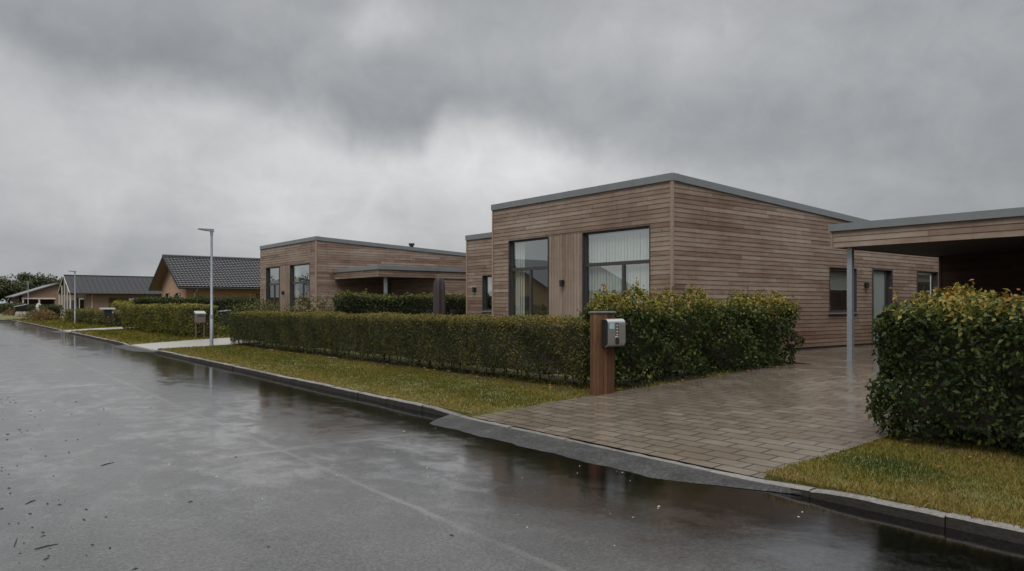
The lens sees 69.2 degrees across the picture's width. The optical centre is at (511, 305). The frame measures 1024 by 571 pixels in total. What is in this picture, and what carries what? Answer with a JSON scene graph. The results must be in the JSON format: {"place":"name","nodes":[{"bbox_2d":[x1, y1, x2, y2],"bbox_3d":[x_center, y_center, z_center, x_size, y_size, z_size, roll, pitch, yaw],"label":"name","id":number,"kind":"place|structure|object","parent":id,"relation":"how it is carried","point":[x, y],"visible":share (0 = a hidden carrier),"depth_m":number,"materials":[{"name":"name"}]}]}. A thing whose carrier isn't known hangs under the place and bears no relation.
{"place":"outdoors","nodes":[
{"label":"outdoors","id":0,"kind":"place"},
{"bbox_2d":[63,324,217,331],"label":"driveway","id":1,"kind":"structure","parent":0,"point":[98,328],"depth_m":45.96,"materials":[{"name":"concrete"}]},
{"bbox_2d":[134,338,261,349],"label":"driveway","id":2,"kind":"structure","parent":0,"point":[197,343],"depth_m":28.57,"materials":[{"name":"concrete"}]},
{"bbox_2d":[450,310,456,316],"bbox_3d":[-1.749,0.720,24.849,0.500,1.120,0.590,0,0,17],"label":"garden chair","id":3,"kind":"object","parent":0,"point":[453,312],"visible":0.04,"depth_m":24.85,"materials":[{"name":"grey"}]},
{"bbox_2d":[0,320,1023,570],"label":"road","id":4,"kind":"structure","parent":0,"point":[410,500],"depth_m":6.11,"materials":[{"name":"grey asphalt"}]},
{"bbox_2d":[14,462,113,548],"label":"twigs","id":5,"kind":"object","parent":4,"relation":"on","point":[52,544],"visible":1,"depth_m":4.95,"materials":[{"name":"brown wood"}]},
{"bbox_2d":[113,344,155,351],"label":"ramp","id":6,"kind":"structure","parent":4,"relation":"on","point":[128,347],"depth_m":27.16,"materials":[{"name":"concrete"}]},
{"bbox_2d":[0,386,453,569],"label":"road litter","id":7,"kind":"object","parent":4,"relation":"on","point":[86,508],"visible":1,"depth_m":5.83,"materials":[{"name":"brown plant"}]},
{"bbox_2d":[3,320,1023,544],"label":"kerb","id":8,"kind":"structure","parent":4,"relation":"on","point":[993,529],"depth_m":6.15,"materials":[{"name":"concrete"}]},
{"bbox_2d":[430,414,802,494],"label":"ramp","id":9,"kind":"structure","parent":4,"relation":"on","point":[648,467],"depth_m":7.75,"materials":[{"name":"concrete"}]},
{"bbox_2d":[0,313,1023,528],"bbox_3d":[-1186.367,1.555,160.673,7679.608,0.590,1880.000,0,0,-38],"label":"ground","id":10,"kind":"structure","parent":0,"point":[770,477],"depth_m":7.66,"materials":[{"name":"green plant"}]},
{"bbox_2d":[1,308,14,315],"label":"shrub","id":11,"kind":"object","parent":10,"relation":"on","point":[9,313],"visible":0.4,"depth_m":92.67,"materials":[{"name":"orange plant"}]},
{"bbox_2d":[0,273,21,303],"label":"tree","id":12,"kind":"object","parent":10,"relation":"on","point":[4,287],"visible":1,"depth_m":152.51,"materials":[{"name":"green plant"}]},
{"bbox_2d":[0,302,25,314],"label":"garden hedge","id":13,"kind":"object","parent":10,"relation":"on","point":[4,307],"visible":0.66,"depth_m":106.04,"materials":[{"name":"green plant"}]},
{"bbox_2d":[13,304,26,312],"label":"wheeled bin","id":14,"kind":"object","parent":10,"relation":"on","point":[19,309],"visible":0.5,"depth_m":92.29,"materials":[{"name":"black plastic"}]},
{"bbox_2d":[15,311,28,316],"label":"garden wall","id":15,"kind":"structure","parent":10,"relation":"on","point":[19,314],"depth_m":87.33,"materials":[{"name":"stone"}]},
{"bbox_2d":[0,271,51,302],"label":"tree","id":16,"kind":"object","parent":10,"relation":"on","point":[34,281],"visible":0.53,"depth_m":158.60,"materials":[{"name":"green plant"}]},
{"bbox_2d":[22,307,55,319],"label":"shrub","id":17,"kind":"object","parent":10,"relation":"on","point":[27,314],"visible":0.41,"depth_m":74.69,"materials":[{"name":"green plant"}]},
{"bbox_2d":[5,283,73,313],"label":"gable house","id":18,"kind":"structure","parent":10,"relation":"on","point":[45,294],"depth_m":111.64,"materials":[{"name":"red brick"}]},
{"bbox_2d":[65,300,73,308],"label":"window","id":19,"kind":"structure","parent":18,"relation":"in","point":[72,301],"depth_m":112.61,"materials":[{"name":"grey glass"}]},
{"bbox_2d":[24,303,63,318],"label":"garden hedge","id":20,"kind":"object","parent":10,"relation":"on","point":[55,309],"visible":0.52,"depth_m":77.00,"materials":[{"name":"green plant"}]},
{"bbox_2d":[29,309,60,320],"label":"shrub","id":21,"kind":"object","parent":10,"relation":"on","point":[39,316],"visible":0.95,"depth_m":71.29,"materials":[{"name":"orange plant"}]},
{"bbox_2d":[43,274,61,284],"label":"tree","id":22,"kind":"object","parent":10,"relation":"on","point":[54,280],"visible":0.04,"depth_m":171.27,"materials":[{"name":"green plant"}]},
{"bbox_2d":[70,271,75,322],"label":"street lamp","id":23,"kind":"object","parent":10,"relation":"on","point":[74,296],"visible":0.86,"depth_m":59.62,"materials":[{"name":"metal"}]},
{"bbox_2d":[62,307,122,325],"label":"hedge","id":24,"kind":"object","parent":10,"relation":"on","point":[92,315],"visible":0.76,"depth_m":56.06,"materials":[{"name":"green plant"}]},
{"bbox_2d":[99,308,114,326],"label":"mailbox","id":25,"kind":"object","parent":10,"relation":"on","point":[108,312],"visible":0.94,"depth_m":48.54,"materials":[{"name":"black plastic"}]},
{"bbox_2d":[57,275,161,313],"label":"gable house","id":26,"kind":"structure","parent":10,"relation":"on","point":[98,291],"depth_m":95.04,"materials":[{"name":"grey brick"}]},
{"bbox_2d":[77,297,83,308],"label":"window","id":27,"kind":"structure","parent":26,"relation":"in","point":[80,301],"depth_m":96.31,"materials":[{"name":"grey glass"}]},
{"bbox_2d":[108,298,153,309],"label":"hedge","id":28,"kind":"object","parent":10,"relation":"on","point":[117,304],"visible":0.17,"depth_m":56.70,"materials":[{"name":"green plant"}]},
{"bbox_2d":[119,302,219,336],"bbox_3d":[-18.330,0.676,38.943,1.474,1.674,15.555,0,0,-38],"label":"hedge","id":29,"kind":"object","parent":10,"relation":"on","point":[173,318],"visible":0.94,"depth_m":35.92,"materials":[{"name":"green plant"}]},
{"bbox_2d":[131,293,259,324],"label":"garden hedge","id":30,"kind":"object","parent":10,"relation":"on","point":[223,303],"visible":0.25,"depth_m":47.22,"materials":[{"name":"green plant"}]},
{"bbox_2d":[194,311,205,337],"bbox_3d":[-13.340,0.890,31.744,0.420,1.300,0.310,0,0,-38],"label":"mailbox","id":31,"kind":"object","parent":10,"relation":"on","point":[199,316],"visible":0.94,"depth_m":31.66,"materials":[{"name":"brown paint"}]},
{"bbox_2d":[149,254,259,300],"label":"gable house","id":32,"kind":"structure","parent":10,"relation":"on","point":[185,276],"depth_m":57.36,"materials":[{"name":"beige brick"}]},
{"bbox_2d":[198,228,213,345],"bbox_3d":[-10.985,-0.542,26.668,0.543,4.425,0.200,0,0,-38],"label":"street lamp","id":33,"kind":"object","parent":10,"relation":"on","point":[211,231],"visible":0.91,"depth_m":26.75,"materials":[{"name":"metal"}]},
{"bbox_2d":[217,310,230,325],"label":"wheeled bin","id":34,"kind":"object","parent":10,"relation":"on","point":[224,313],"visible":0.65,"depth_m":45.01,"materials":[{"name":"black plastic"}]},
{"bbox_2d":[217,294,273,332],"bbox_3d":[-12.643,0.432,35.769,2.716,1.952,4.152,0,0,-38],"label":"shrub","id":35,"kind":"object","parent":10,"relation":"on","point":[241,308],"visible":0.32,"depth_m":35.53,"materials":[{"name":"green plant"}]},
{"bbox_2d":[247,299,276,310],"bbox_3d":[-10.045,0.597,30.183,2.171,1.746,2.038,0,0,-38],"label":"shrub","id":36,"kind":"object","parent":10,"relation":"on","point":[261,306],"visible":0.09,"depth_m":30.14,"materials":[{"name":"green plant"}]},
{"bbox_2d":[256,300,278,311],"bbox_3d":[-10.349,0.596,31.963,1.780,1.630,2.194,0,0,-38],"label":"shrub","id":37,"kind":"object","parent":10,"relation":"on","point":[271,304],"visible":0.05,"depth_m":31.86,"materials":[{"name":"green plant"}]},
{"bbox_2d":[280,287,333,317],"bbox_3d":[-7.965,0.351,29.884,2.906,2.176,3.419,0,0,-38],"label":"shrub","id":38,"kind":"object","parent":10,"relation":"on","point":[307,307],"visible":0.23,"depth_m":29.62,"materials":[{"name":"green plant"}]},
{"bbox_2d":[260,236,465,311],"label":"timber house","id":39,"kind":"structure","parent":10,"relation":"on","point":[288,269],"depth_m":35.59,"materials":[{"name":"brown wood"}]},
{"bbox_2d":[266,266,279,310],"bbox_3d":[-12.155,-0.385,37.920,0.178,3.150,1.830,0,0,-38],"label":"window","id":40,"kind":"structure","parent":39,"relation":"in","point":[272,273],"depth_m":38.06,"materials":[{"name":"grey glass"}]},
{"bbox_2d":[290,263,310,311],"bbox_3d":[-9.994,-0.385,35.173,0.178,3.150,2.380,0,0,-38],"label":"window","id":41,"kind":"structure","parent":39,"relation":"in","point":[300,277],"depth_m":35.40,"materials":[{"name":"grey glass"}]},
{"bbox_2d":[333,265,465,296],"bbox_3d":[-2.457,-0.155,35.989,11.345,3.020,4.290,0,0,-38],"label":"carport","id":42,"kind":"object","parent":10,"relation":"on","point":[412,280],"visible":0.2,"depth_m":33.09,"materials":[{"name":"wood"}]},
{"bbox_2d":[332,289,490,320],"bbox_3d":[-3.579,0.354,30.205,7.768,2.038,1.529,0,0,-38],"label":"garden hedge","id":43,"kind":"object","parent":10,"relation":"on","point":[371,302],"visible":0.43,"depth_m":28.87,"materials":[{"name":"green plant"}]},
{"bbox_2d":[228,343,635,392],"bbox_3d":[-4.205,1.430,20.137,1.200,0.048,19.350,0,0,-38],"label":"soil bed","id":44,"kind":"object","parent":10,"relation":"on","point":[468,371],"visible":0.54,"depth_m":16.34,"materials":[{"name":"brown soil"}]},
{"bbox_2d":[228,310,614,387],"bbox_3d":[-4.278,0.833,20.261,1.156,1.382,19.028,0,0,-38],"label":"hedge","id":45,"kind":"object","parent":44,"relation":"on","point":[509,342],"visible":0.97,"depth_m":16.26,"materials":[{"name":"green plant"}]},
{"bbox_2d":[433,276,445,314],"bbox_3d":[-2.658,0.130,27.177,0.700,2.380,0.700,0,0,-38],"label":"closed parasol","id":46,"kind":"object","parent":10,"relation":"on","point":[439,296],"visible":0.47,"depth_m":27.05,"materials":[{"name":"fabric"}]},
{"bbox_2d":[589,311,615,395],"bbox_3d":[1.458,0.834,11.955,0.470,1.473,0.155,0,0,-38],"label":"mailbox post","id":47,"kind":"object","parent":10,"relation":"on","point":[601,370],"visible":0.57,"depth_m":11.85,"materials":[{"name":"brown wood"}]},
{"bbox_2d":[602,319,624,346],"bbox_3d":[1.636,0.440,11.912,0.393,0.450,0.166,0,0,-38],"label":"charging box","id":48,"kind":"object","parent":47,"relation":"attached to","point":[613,332],"visible":1,"depth_m":11.83,"materials":[{"name":"grey plastic"}]},
{"bbox_2d":[580,363,808,391],"bbox_3d":[3.662,1.351,14.507,5.900,0.176,1.230,0,0,-38],"label":"soil bed","id":49,"kind":"object","parent":10,"relation":"on","point":[741,370],"visible":0.38,"depth_m":14.10,"materials":[{"name":"brown soil"}]},
{"bbox_2d":[572,277,804,385],"bbox_3d":[3.668,0.495,14.532,6.147,1.997,1.662,0,0,-38],"label":"hedge","id":50,"kind":"object","parent":49,"relation":"on","point":[658,339],"visible":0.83,"depth_m":13.96,"materials":[{"name":"green plant"}]},
{"bbox_2d":[465,173,938,349],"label":"timber house","id":51,"kind":"structure","parent":10,"relation":"on","point":[567,253],"depth_m":20.50,"materials":[{"name":"brown wood"}]},
{"bbox_2d":[481,275,491,311],"bbox_3d":[-0.600,-0.412,25.909,0.245,1.295,1.340,0,0,-38],"label":"window","id":52,"kind":"structure","parent":51,"relation":"in","point":[484,277],"depth_m":26.36,"materials":[{"name":"grey glass"}]},
{"bbox_2d":[508,236,548,324],"bbox_3d":[0.557,-0.385,21.837,0.263,3.150,1.830,0,0,-38],"label":"window","id":53,"kind":"structure","parent":51,"relation":"in","point":[511,269],"depth_m":22.41,"materials":[{"name":"clear glass"}]},
{"bbox_2d":[582,225,652,318],"bbox_3d":[2.719,-0.385,19.091,0.263,3.150,2.380,0,0,-38],"label":"window","id":54,"kind":"structure","parent":51,"relation":"in","point":[618,267],"depth_m":19.26,"materials":[{"name":"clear glass"}]},
{"bbox_2d":[824,267,857,313],"bbox_3d":[9.969,-0.440,22.509,1.670,1.400,0.245,0,0,-38],"label":"window","id":55,"kind":"structure","parent":51,"relation":"in","point":[837,279],"depth_m":22.64,"materials":[{"name":"grey glass"}]},
{"bbox_2d":[867,268,892,343],"bbox_3d":[11.928,0.033,24.046,1.350,2.425,0.184,0,0,-38],"label":"door","id":56,"kind":"structure","parent":51,"relation":"in","point":[882,279],"depth_m":24.06,"materials":[{"name":"paint"}]},
{"bbox_2d":[917,270,937,298],"bbox_3d":[14.535,-0.500,26.102,1.670,1.400,0.178,0,0,-38],"label":"window","id":57,"kind":"structure","parent":51,"relation":"in","point":[926,280],"depth_m":26.22,"materials":[{"name":"grey glass"}]},
{"bbox_2d":[886,424,1023,461],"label":"soil bed","id":58,"kind":"object","parent":10,"relation":"on","point":[982,436],"visible":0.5,"depth_m":7.95,"materials":[{"name":"brown soil"}]},
{"bbox_2d":[864,279,1023,456],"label":"hedge","id":59,"kind":"object","parent":58,"relation":"on","point":[948,369],"visible":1,"depth_m":7.54,"materials":[{"name":"green plant"}]},
{"bbox_2d":[0,0,1023,303],"label":"sky","id":60,"kind":"structure","parent":0,"point":[129,128],"materials":[{"name":"grey"}]},
{"bbox_2d":[268,349,1014,476],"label":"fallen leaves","id":61,"kind":"object","parent":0,"point":[701,376],"visible":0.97,"depth_m":13.75,"materials":[{"name":"brown plant"}]},
{"bbox_2d":[474,364,929,478],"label":"driveway","id":62,"kind":"structure","parent":0,"point":[756,423],"depth_m":9.67,"materials":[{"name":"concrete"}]},
{"bbox_2d":[777,343,901,367],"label":"driveway","id":63,"kind":"structure","parent":0,"point":[863,357],"depth_m":18.25,"materials":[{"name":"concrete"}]},
{"bbox_2d":[828,207,1023,360],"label":"carport","id":64,"kind":"object","parent":63,"relation":"on","point":[984,249],"visible":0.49,"depth_m":16.68,"materials":[{"name":"wood"}]}
]}

